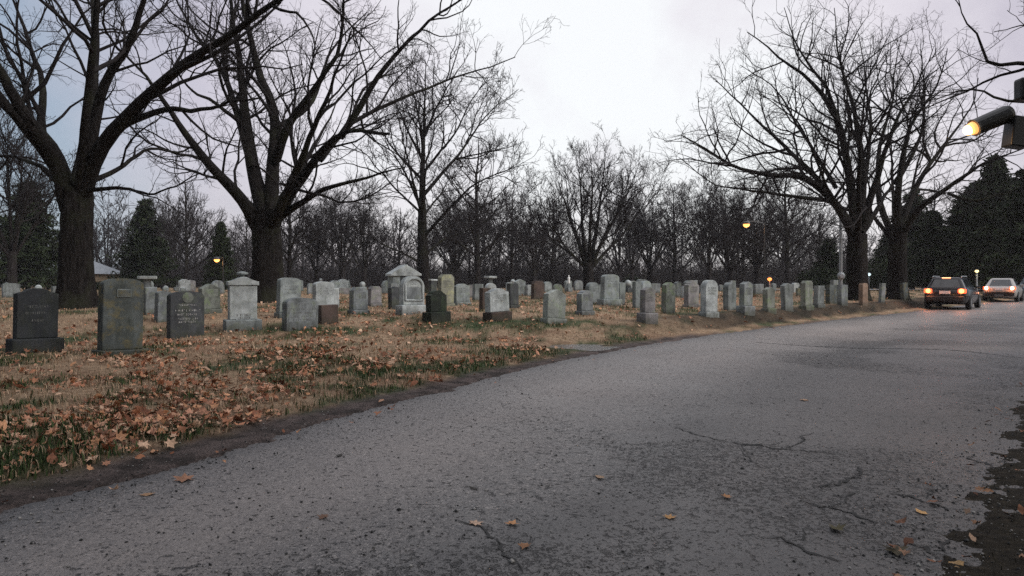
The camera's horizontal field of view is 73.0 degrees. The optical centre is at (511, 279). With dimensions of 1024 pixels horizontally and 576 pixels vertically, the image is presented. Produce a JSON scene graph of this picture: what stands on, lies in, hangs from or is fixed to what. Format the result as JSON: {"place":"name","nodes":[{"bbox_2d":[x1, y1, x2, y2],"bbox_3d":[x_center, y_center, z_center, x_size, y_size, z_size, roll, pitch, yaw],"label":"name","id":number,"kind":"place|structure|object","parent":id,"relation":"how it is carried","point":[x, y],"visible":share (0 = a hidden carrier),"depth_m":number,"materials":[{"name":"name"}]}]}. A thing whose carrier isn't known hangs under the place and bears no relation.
{"place":"outdoors","nodes":[
{"label":"outdoors","id":0,"kind":"place"},
{"bbox_2d":[0,300,1023,575],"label":"road","id":1,"kind":"structure","parent":0,"point":[964,370],"depth_m":4.73,"materials":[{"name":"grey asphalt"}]},
{"bbox_2d":[924,276,980,309],"bbox_3d":[20.909,0.577,32.806,2.020,1.530,4.445,0,0,41],"label":"parked car","id":2,"kind":"object","parent":1,"relation":"on","point":[940,291],"visible":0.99,"depth_m":31.35,"materials":[{"name":"black metal"}]},
{"bbox_2d":[983,278,1023,301],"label":"parked car","id":3,"kind":"object","parent":1,"relation":"on","point":[1001,288],"visible":0.99,"depth_m":42.30,"materials":[{"name":"silver metal"}]},
{"bbox_2d":[0,282,1023,575],"bbox_3d":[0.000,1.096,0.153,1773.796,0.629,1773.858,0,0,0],"label":"ground","id":4,"kind":"structure","parent":0,"point":[22,490],"depth_m":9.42,"materials":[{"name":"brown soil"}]},
{"bbox_2d":[1,282,19,297],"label":"headstone","id":5,"kind":"object","parent":4,"relation":"on","point":[9,289],"visible":0.86,"depth_m":32.60,"materials":[{"name":"stone"}]},
{"bbox_2d":[0,180,59,289],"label":"conifer tree","id":6,"kind":"object","parent":4,"relation":"on","point":[37,251],"visible":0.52,"depth_m":59.08,"materials":[{"name":"green plant"}]},
{"bbox_2d":[5,288,63,354],"bbox_3d":[-7.677,0.692,11.155,0.374,1.120,0.719,0,-1,40],"label":"headstone","id":7,"kind":"object","parent":4,"relation":"on","point":[35,318],"visible":0.94,"depth_m":11.05,"materials":[{"name":"black stone"}]},
{"bbox_2d":[0,67,76,283],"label":"bare tree","id":8,"kind":"object","parent":4,"relation":"on","point":[11,252],"visible":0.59,"depth_m":41.85,"materials":[{"name":"brown plant"}]},
{"bbox_2d":[32,261,123,288],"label":"house","id":9,"kind":"structure","parent":4,"relation":"on","point":[102,270],"depth_m":87.17,"materials":[{"name":"grey stone"}]},
{"bbox_2d":[91,278,154,355],"bbox_3d":[-6.295,0.625,11.224,0.506,1.300,0.787,-2,-3,40],"label":"headstone","id":10,"kind":"object","parent":4,"relation":"on","point":[120,314],"visible":0.93,"depth_m":11.09,"materials":[{"name":"stone"}]},
{"bbox_2d":[99,198,183,289],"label":"conifer tree","id":11,"kind":"object","parent":4,"relation":"on","point":[140,257],"visible":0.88,"depth_m":71.13,"materials":[{"name":"green plant"}]},
{"bbox_2d":[137,276,156,286],"bbox_3d":[-14.164,0.409,26.869,0.621,1.128,0.621,0,0,-35],"label":"monument","id":12,"kind":"object","parent":4,"relation":"on","point":[146,281],"visible":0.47,"depth_m":26.73,"materials":[{"name":"grey stone"}]},
{"bbox_2d":[143,287,156,314],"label":"headstone","id":13,"kind":"object","parent":4,"relation":"on","point":[149,300],"visible":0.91,"depth_m":17.50,"materials":[{"name":"grey stone"}]},
{"bbox_2d":[154,291,170,322],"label":"headstone","id":14,"kind":"object","parent":4,"relation":"on","point":[160,310],"visible":0.66,"depth_m":16.08,"materials":[{"name":"grey stone"}]},
{"bbox_2d":[129,197,206,289],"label":"bare tree","id":15,"kind":"object","parent":4,"relation":"on","point":[174,244],"visible":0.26,"depth_m":86.22,"materials":[{"name":"brown plant"}]},
{"bbox_2d":[166,291,203,339],"bbox_3d":[-6.640,0.732,14.086,0.233,1.008,0.672,-2,-2,44],"label":"headstone","id":16,"kind":"object","parent":4,"relation":"on","point":[185,314],"visible":1,"depth_m":13.97,"materials":[{"name":"stone"}]},
{"bbox_2d":[142,162,240,279],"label":"bare tree","id":17,"kind":"object","parent":4,"relation":"on","point":[185,241],"visible":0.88,"depth_m":65.84,"materials":[{"name":"brown plant"}]},
{"bbox_2d":[0,0,404,309],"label":"bare tree","id":18,"kind":"object","parent":4,"relation":"on","point":[75,189],"visible":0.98,"depth_m":20.11,"materials":[{"name":"brown plant"}]},
{"bbox_2d":[198,284,221,313],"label":"headstone","id":19,"kind":"object","parent":4,"relation":"on","point":[210,293],"visible":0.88,"depth_m":17.47,"materials":[{"name":"stone"}]},
{"bbox_2d":[201,221,239,288],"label":"conifer tree","id":20,"kind":"object","parent":4,"relation":"on","point":[221,245],"visible":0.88,"depth_m":65.62,"materials":[{"name":"green plant"}]},
{"bbox_2d":[223,271,261,331],"bbox_3d":[-5.846,0.482,15.004,0.733,1.342,0.486,0,0,-30],"label":"monument","id":21,"kind":"object","parent":4,"relation":"on","point":[242,301],"visible":0.92,"depth_m":14.86,"materials":[{"name":"stone"}]},
{"bbox_2d":[226,216,282,277],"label":"bare tree","id":22,"kind":"object","parent":4,"relation":"on","point":[246,248],"visible":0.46,"depth_m":89.68,"materials":[{"name":"brown plant"}]},
{"bbox_2d":[274,278,300,317],"bbox_3d":[-5.406,0.465,16.742,0.579,1.045,0.319,2,-1,-42],"label":"headstone","id":23,"kind":"object","parent":4,"relation":"on","point":[287,288],"visible":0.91,"depth_m":16.61,"materials":[{"name":"stone"}]},
{"bbox_2d":[282,297,317,331],"bbox_3d":[-4.622,0.765,15.113,0.224,0.762,0.760,1,0,43],"label":"headstone","id":24,"kind":"object","parent":4,"relation":"on","point":[298,313],"visible":0.98,"depth_m":14.98,"materials":[{"name":"grey stone"}]},
{"bbox_2d":[262,159,341,277],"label":"bare tree","id":25,"kind":"object","parent":4,"relation":"on","point":[302,220],"visible":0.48,"depth_m":47.82,"materials":[{"name":"brown plant"}]},
{"bbox_2d":[287,198,353,282],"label":"bare tree","id":26,"kind":"object","parent":4,"relation":"on","point":[315,268],"visible":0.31,"depth_m":79.46,"materials":[{"name":"brown plant"}]},
{"bbox_2d":[312,281,333,304],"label":"headstone","id":27,"kind":"object","parent":4,"relation":"on","point":[322,293],"visible":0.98,"depth_m":18.74,"materials":[{"name":"stone"}]},
{"bbox_2d":[81,0,569,302],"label":"bare tree","id":28,"kind":"object","parent":4,"relation":"on","point":[268,210],"visible":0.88,"depth_m":25.42,"materials":[{"name":"brown plant"}]},
{"bbox_2d":[318,304,337,323],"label":"headstone","id":29,"kind":"object","parent":4,"relation":"on","point":[327,314],"visible":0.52,"depth_m":15.81,"materials":[{"name":"brown stone"}]},
{"bbox_2d":[282,176,410,279],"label":"bare tree","id":30,"kind":"object","parent":4,"relation":"on","point":[342,269],"visible":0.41,"depth_m":77.67,"materials":[{"name":"brown plant"}]},
{"bbox_2d":[312,171,400,289],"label":"bare tree","id":31,"kind":"object","parent":4,"relation":"on","point":[376,223],"visible":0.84,"depth_m":71.61,"materials":[{"name":"grey plant"}]},
{"bbox_2d":[347,287,369,313],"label":"headstone","id":32,"kind":"object","parent":4,"relation":"on","point":[358,299],"visible":0.93,"depth_m":17.63,"materials":[{"name":"grey stone"}]},
{"bbox_2d":[368,286,382,306],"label":"headstone","id":33,"kind":"object","parent":4,"relation":"on","point":[374,295],"visible":0.93,"depth_m":22.11,"materials":[{"name":"stone"}]},
{"bbox_2d":[388,286,398,308],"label":"headstone","id":34,"kind":"object","parent":4,"relation":"on","point":[393,297],"visible":0.65,"depth_m":19.73,"materials":[{"name":"stone"}]},
{"bbox_2d":[361,204,431,270],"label":"bare tree","id":35,"kind":"object","parent":4,"relation":"on","point":[397,243],"visible":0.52,"depth_m":97.36,"materials":[{"name":"grey plant"}]},
{"bbox_2d":[385,265,421,287],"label":"tomb","id":36,"kind":"object","parent":4,"relation":"on","point":[398,274],"visible":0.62,"depth_m":41.21,"materials":[{"name":"stone"}]},
{"bbox_2d":[395,276,425,314],"bbox_3d":[-2.549,0.426,17.619,0.765,1.055,0.374,1,-2,-38],"label":"headstone","id":37,"kind":"object","parent":4,"relation":"on","point":[411,294],"visible":0.98,"depth_m":17.48,"materials":[{"name":"stone"}]},
{"bbox_2d":[422,290,450,323],"bbox_3d":[-1.785,0.655,16.329,0.578,0.818,0.374,-2,0,-42],"label":"headstone","id":38,"kind":"object","parent":4,"relation":"on","point":[436,307],"visible":0.83,"depth_m":16.20,"materials":[{"name":"black stone"}]},
{"bbox_2d":[338,21,543,292],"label":"bare tree","id":39,"kind":"object","parent":4,"relation":"on","point":[423,252],"visible":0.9,"depth_m":43.43,"materials":[{"name":"brown plant"}]},
{"bbox_2d":[438,274,454,305],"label":"headstone","id":40,"kind":"object","parent":4,"relation":"on","point":[446,284],"visible":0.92,"depth_m":22.76,"materials":[{"name":"yellow stone"}]},
{"bbox_2d":[401,185,503,285],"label":"bare tree","id":41,"kind":"object","parent":4,"relation":"on","point":[457,263],"visible":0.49,"depth_m":79.75,"materials":[{"name":"grey plant"}]},
{"bbox_2d":[427,186,491,274],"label":"bare tree","id":42,"kind":"object","parent":4,"relation":"on","point":[451,270],"visible":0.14,"depth_m":94.75,"materials":[{"name":"grey plant"}]},
{"bbox_2d":[454,284,470,304],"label":"headstone","id":43,"kind":"object","parent":4,"relation":"on","point":[461,293],"visible":0.93,"depth_m":23.71,"materials":[{"name":"stone"}]},
{"bbox_2d":[0,172,951,287],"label":"woodland","id":44,"kind":"object","parent":4,"relation":"on","point":[303,271],"visible":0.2,"depth_m":106.35,"materials":[{"name":"plant"}]},
{"bbox_2d":[472,284,482,300],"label":"headstone","id":45,"kind":"object","parent":4,"relation":"on","point":[475,292],"visible":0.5,"depth_m":29.13,"materials":[{"name":"stone"}]},
{"bbox_2d":[116,259,845,287],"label":"undergrowth","id":46,"kind":"object","parent":4,"relation":"on","point":[541,275],"visible":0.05,"depth_m":110.06,"materials":[{"name":"brown plant"}]},
{"bbox_2d":[426,133,541,283],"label":"bare tree","id":47,"kind":"object","parent":4,"relation":"on","point":[476,253],"visible":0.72,"depth_m":59.44,"materials":[{"name":"brown plant"}]},
{"bbox_2d":[479,288,490,310],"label":"headstone","id":48,"kind":"object","parent":4,"relation":"on","point":[482,291],"visible":0.5,"depth_m":19.22,"materials":[{"name":"brown stone"}]},
{"bbox_2d":[483,288,511,321],"bbox_3d":[-0.357,0.629,16.587,0.625,0.856,0.374,-2,0,-38],"label":"headstone","id":49,"kind":"object","parent":4,"relation":"on","point":[496,303],"visible":0.95,"depth_m":16.46,"materials":[{"name":"stone"}]},
{"bbox_2d":[479,186,542,280],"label":"bare tree","id":50,"kind":"object","parent":4,"relation":"on","point":[511,271],"visible":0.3,"depth_m":84.90,"materials":[{"name":"grey plant"}]},
{"bbox_2d":[0,290,1023,575],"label":"fallen leaves","id":51,"kind":"object","parent":4,"relation":"on","point":[142,414],"depth_m":7.96,"materials":[{"name":"brown plant"}]},
{"bbox_2d":[507,283,519,307],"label":"headstone","id":52,"kind":"object","parent":4,"relation":"on","point":[512,289],"visible":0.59,"depth_m":20.92,"materials":[{"name":"stone"}]},
{"bbox_2d":[514,279,525,295],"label":"headstone","id":53,"kind":"object","parent":4,"relation":"on","point":[521,286],"visible":0.68,"depth_m":36.40,"materials":[{"name":"stone"}]},
{"bbox_2d":[494,178,580,282],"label":"bare tree","id":54,"kind":"object","parent":4,"relation":"on","point":[534,267],"visible":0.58,"depth_m":77.68,"materials":[{"name":"grey plant"}]},
{"bbox_2d":[531,281,543,299],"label":"headstone","id":55,"kind":"object","parent":4,"relation":"on","point":[537,289],"visible":0.75,"depth_m":29.60,"materials":[{"name":"brown stone"}]},
{"bbox_2d":[540,290,566,323],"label":"headstone","id":56,"kind":"object","parent":4,"relation":"on","point":[554,304],"visible":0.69,"depth_m":16.55,"materials":[{"name":"grey stone"}]},
{"bbox_2d":[516,191,592,287],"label":"bare tree","id":57,"kind":"object","parent":4,"relation":"on","point":[552,261],"visible":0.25,"depth_m":91.81,"materials":[{"name":"grey plant"}]},
{"bbox_2d":[550,344,617,350],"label":"puddle water","id":58,"kind":"structure","parent":4,"relation":"on","point":[589,347],"depth_m":13.69,"materials":[{"name":"grey liquid"}]},
{"bbox_2d":[575,290,594,314],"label":"headstone","id":59,"kind":"object","parent":4,"relation":"on","point":[584,299],"visible":0.91,"depth_m":18.61,"materials":[{"name":"grey stone"}]},
{"bbox_2d":[585,282,599,303],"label":"headstone","id":60,"kind":"object","parent":4,"relation":"on","point":[593,288],"visible":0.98,"depth_m":24.62,"materials":[{"name":"stone"}]},
{"bbox_2d":[500,119,686,289],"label":"bare tree","id":61,"kind":"object","parent":4,"relation":"on","point":[588,263],"visible":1,"depth_m":60.61,"materials":[{"name":"brown plant"}]},
{"bbox_2d":[597,274,621,305],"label":"headstone","id":62,"kind":"object","parent":4,"relation":"on","point":[609,289],"visible":0.94,"depth_m":22.99,"materials":[{"name":"stone"}]},
{"bbox_2d":[619,282,625,304],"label":"headstone","id":63,"kind":"object","parent":4,"relation":"on","point":[622,286],"visible":0.73,"depth_m":23.77,"materials":[{"name":"stone"}]},
{"bbox_2d":[591,190,673,280],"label":"bare tree","id":64,"kind":"object","parent":4,"relation":"on","point":[628,257],"visible":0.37,"depth_m":94.89,"materials":[{"name":"grey plant"}]},
{"bbox_2d":[632,282,640,307],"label":"headstone","id":65,"kind":"object","parent":4,"relation":"on","point":[636,287],"visible":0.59,"depth_m":22.16,"materials":[{"name":"stone"}]},
{"bbox_2d":[636,287,657,323],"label":"headstone","id":66,"kind":"object","parent":4,"relation":"on","point":[647,314],"visible":0.96,"depth_m":17.08,"materials":[{"name":"stone"}]},
{"bbox_2d":[603,175,706,282],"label":"bare tree","id":67,"kind":"object","parent":4,"relation":"on","point":[648,261],"visible":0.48,"depth_m":83.48,"materials":[{"name":"grey plant"}]},
{"bbox_2d":[661,282,675,313],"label":"headstone","id":68,"kind":"object","parent":4,"relation":"on","point":[668,298],"visible":0.98,"depth_m":20.02,"materials":[{"name":"stone"}]},
{"bbox_2d":[626,185,716,283],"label":"bare tree","id":69,"kind":"object","parent":4,"relation":"on","point":[674,239],"visible":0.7,"depth_m":79.91,"materials":[{"name":"grey plant"}]},
{"bbox_2d":[682,282,699,307],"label":"headstone","id":70,"kind":"object","parent":4,"relation":"on","point":[691,294],"visible":0.94,"depth_m":23.25,"materials":[{"name":"stone"}]},
{"bbox_2d":[664,161,747,279],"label":"bare tree","id":71,"kind":"object","parent":4,"relation":"on","point":[708,210],"visible":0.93,"depth_m":71.64,"materials":[{"name":"grey plant"}]},
{"bbox_2d":[698,280,718,317],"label":"headstone","id":72,"kind":"object","parent":4,"relation":"on","point":[709,299],"visible":0.98,"depth_m":19.59,"materials":[{"name":"stone"}]},
{"bbox_2d":[723,282,736,310],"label":"headstone","id":73,"kind":"object","parent":4,"relation":"on","point":[729,296],"visible":0.94,"depth_m":22.07,"materials":[{"name":"stone"}]},
{"bbox_2d":[678,170,791,281],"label":"bare tree","id":74,"kind":"object","parent":4,"relation":"on","point":[729,266],"visible":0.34,"depth_m":79.39,"materials":[{"name":"grey plant"}]},
{"bbox_2d":[711,222,771,281],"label":"bare tree","id":75,"kind":"object","parent":4,"relation":"on","point":[743,267],"visible":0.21,"depth_m":84.82,"materials":[{"name":"grey plant"}]},
{"bbox_2d":[736,282,754,315],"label":"headstone","id":76,"kind":"object","parent":4,"relation":"on","point":[745,307],"visible":0.96,"depth_m":21.22,"materials":[{"name":"grey stone"}]},
{"bbox_2d":[693,176,815,283],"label":"bare tree","id":77,"kind":"object","parent":4,"relation":"on","point":[757,264],"visible":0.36,"depth_m":75.62,"materials":[{"name":"grey plant"}]},
{"bbox_2d":[761,287,776,313],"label":"headstone","id":78,"kind":"object","parent":4,"relation":"on","point":[769,299],"visible":0.81,"depth_m":22.42,"materials":[{"name":"stone"}]},
{"bbox_2d":[724,157,845,283],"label":"bare tree","id":79,"kind":"object","parent":4,"relation":"on","point":[786,260],"visible":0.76,"depth_m":59.78,"materials":[{"name":"brown plant"}]},
{"bbox_2d":[780,283,792,311],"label":"headstone","id":80,"kind":"object","parent":4,"relation":"on","point":[786,293],"visible":0.82,"depth_m":23.51,"materials":[{"name":"stone"}]},
{"bbox_2d":[799,281,813,310],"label":"headstone","id":81,"kind":"object","parent":4,"relation":"on","point":[806,295],"visible":0.89,"depth_m":24.58,"materials":[{"name":"stone"}]},
{"bbox_2d":[646,0,979,300],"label":"bare tree","id":82,"kind":"object","parent":4,"relation":"on","point":[857,221],"visible":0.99,"depth_m":31.62,"materials":[{"name":"brown plant"}]},
{"bbox_2d":[788,202,846,264],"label":"bare tree","id":83,"kind":"object","parent":4,"relation":"on","point":[819,247],"visible":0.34,"depth_m":71.82,"materials":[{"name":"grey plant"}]},
{"bbox_2d":[813,285,824,307],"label":"headstone","id":84,"kind":"object","parent":4,"relation":"on","point":[818,298],"visible":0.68,"depth_m":25.69,"materials":[{"name":"stone"}]},
{"bbox_2d":[793,262,845,288],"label":"evergreen shrub","id":85,"kind":"object","parent":4,"relation":"on","point":[817,276],"visible":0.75,"depth_m":61.56,"materials":[{"name":"green plant"}]},
{"bbox_2d":[813,238,845,284],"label":"conifer tree","id":86,"kind":"object","parent":4,"relation":"on","point":[828,254],"visible":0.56,"depth_m":65.64,"materials":[{"name":"green plant"}]},
{"bbox_2d":[825,285,836,303],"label":"headstone","id":87,"kind":"object","parent":4,"relation":"on","point":[831,294],"visible":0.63,"depth_m":28.78,"materials":[{"name":"stone"}]},
{"bbox_2d":[837,219,844,284],"bbox_3d":[16.580,-1.167,34.930,0.380,4.478,0.320,0,0,0],"label":"metal pole","id":88,"kind":"object","parent":4,"relation":"on","point":[840,275],"visible":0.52,"depth_m":34.94,"materials":[{"name":"grey metal"}]},
{"bbox_2d":[837,285,847,305],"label":"headstone","id":89,"kind":"object","parent":4,"relation":"on","point":[842,295],"visible":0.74,"depth_m":27.40,"materials":[{"name":"grey stone"}]},
{"bbox_2d":[859,283,867,305],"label":"headstone","id":90,"kind":"object","parent":4,"relation":"on","point":[863,294],"visible":0.88,"depth_m":28.49,"materials":[{"name":"orange stone"}]},
{"bbox_2d":[878,283,885,302],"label":"headstone","id":91,"kind":"object","parent":4,"relation":"on","point":[882,290],"visible":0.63,"depth_m":31.00,"materials":[{"name":"grey stone"}]},
{"bbox_2d":[868,233,912,286],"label":"conifer tree","id":92,"kind":"object","parent":4,"relation":"on","point":[881,251],"visible":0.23,"depth_m":69.82,"materials":[{"name":"green plant"}]},
{"bbox_2d":[868,255,914,288],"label":"evergreen shrub","id":93,"kind":"object","parent":4,"relation":"on","point":[879,272],"visible":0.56,"depth_m":65.56,"materials":[{"name":"green plant"}]},
{"bbox_2d":[899,282,907,299],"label":"headstone","id":94,"kind":"object","parent":4,"relation":"on","point":[903,287],"visible":0.86,"depth_m":33.93,"materials":[{"name":"stone"}]},
{"bbox_2d":[877,191,931,289],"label":"conifer tree","id":95,"kind":"object","parent":4,"relation":"on","point":[919,217],"visible":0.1,"depth_m":74.16,"materials":[{"name":"green plant"}]},
{"bbox_2d":[790,1,1023,300],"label":"bare tree","id":96,"kind":"object","parent":4,"relation":"on","point":[896,234],"visible":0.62,"depth_m":34.51,"materials":[{"name":"brown plant"}]},
{"bbox_2d":[903,177,960,227],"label":"bare tree","id":97,"kind":"object","parent":4,"relation":"on","point":[934,204],"visible":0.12,"depth_m":93.74,"materials":[{"name":"grey plant"}]},
{"bbox_2d":[907,209,959,288],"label":"conifer tree","id":98,"kind":"object","parent":4,"relation":"on","point":[925,238],"visible":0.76,"depth_m":61.53,"materials":[{"name":"green plant"}]},
{"bbox_2d":[874,0,1023,146],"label":"bare tree","id":99,"kind":"object","parent":4,"relation":"on","point":[1000,65],"visible":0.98,"depth_m":15.43,"materials":[{"name":"brown plant"}]},
{"bbox_2d":[916,179,981,287],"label":"conifer tree","id":100,"kind":"object","parent":4,"relation":"on","point":[967,188],"visible":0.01,"depth_m":75.18,"materials":[{"name":"green plant"}]},
{"bbox_2d":[917,195,986,287],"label":"conifer tree","id":101,"kind":"object","parent":4,"relation":"on","point":[954,219],"visible":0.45,"depth_m":59.55,"materials":[{"name":"green plant"}]},
{"bbox_2d":[944,152,1023,283],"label":"conifer tree","id":102,"kind":"object","parent":4,"relation":"on","point":[982,221],"visible":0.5,"depth_m":55.76,"materials":[{"name":"green plant"}]},
{"bbox_2d":[963,169,1023,298],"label":"conifer tree","id":103,"kind":"object","parent":4,"relation":"on","point":[1010,255],"visible":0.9,"depth_m":50.08,"materials":[{"name":"green plant"}]},
{"bbox_2d":[963,77,1023,149],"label":"floodlight","id":104,"kind":"object","parent":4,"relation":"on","point":[1009,119],"visible":1,"depth_m":10.41,"materials":[{"name":"black metal"}]},
{"bbox_2d":[0,0,1023,277],"label":"sky","id":105,"kind":"structure","parent":0,"point":[633,66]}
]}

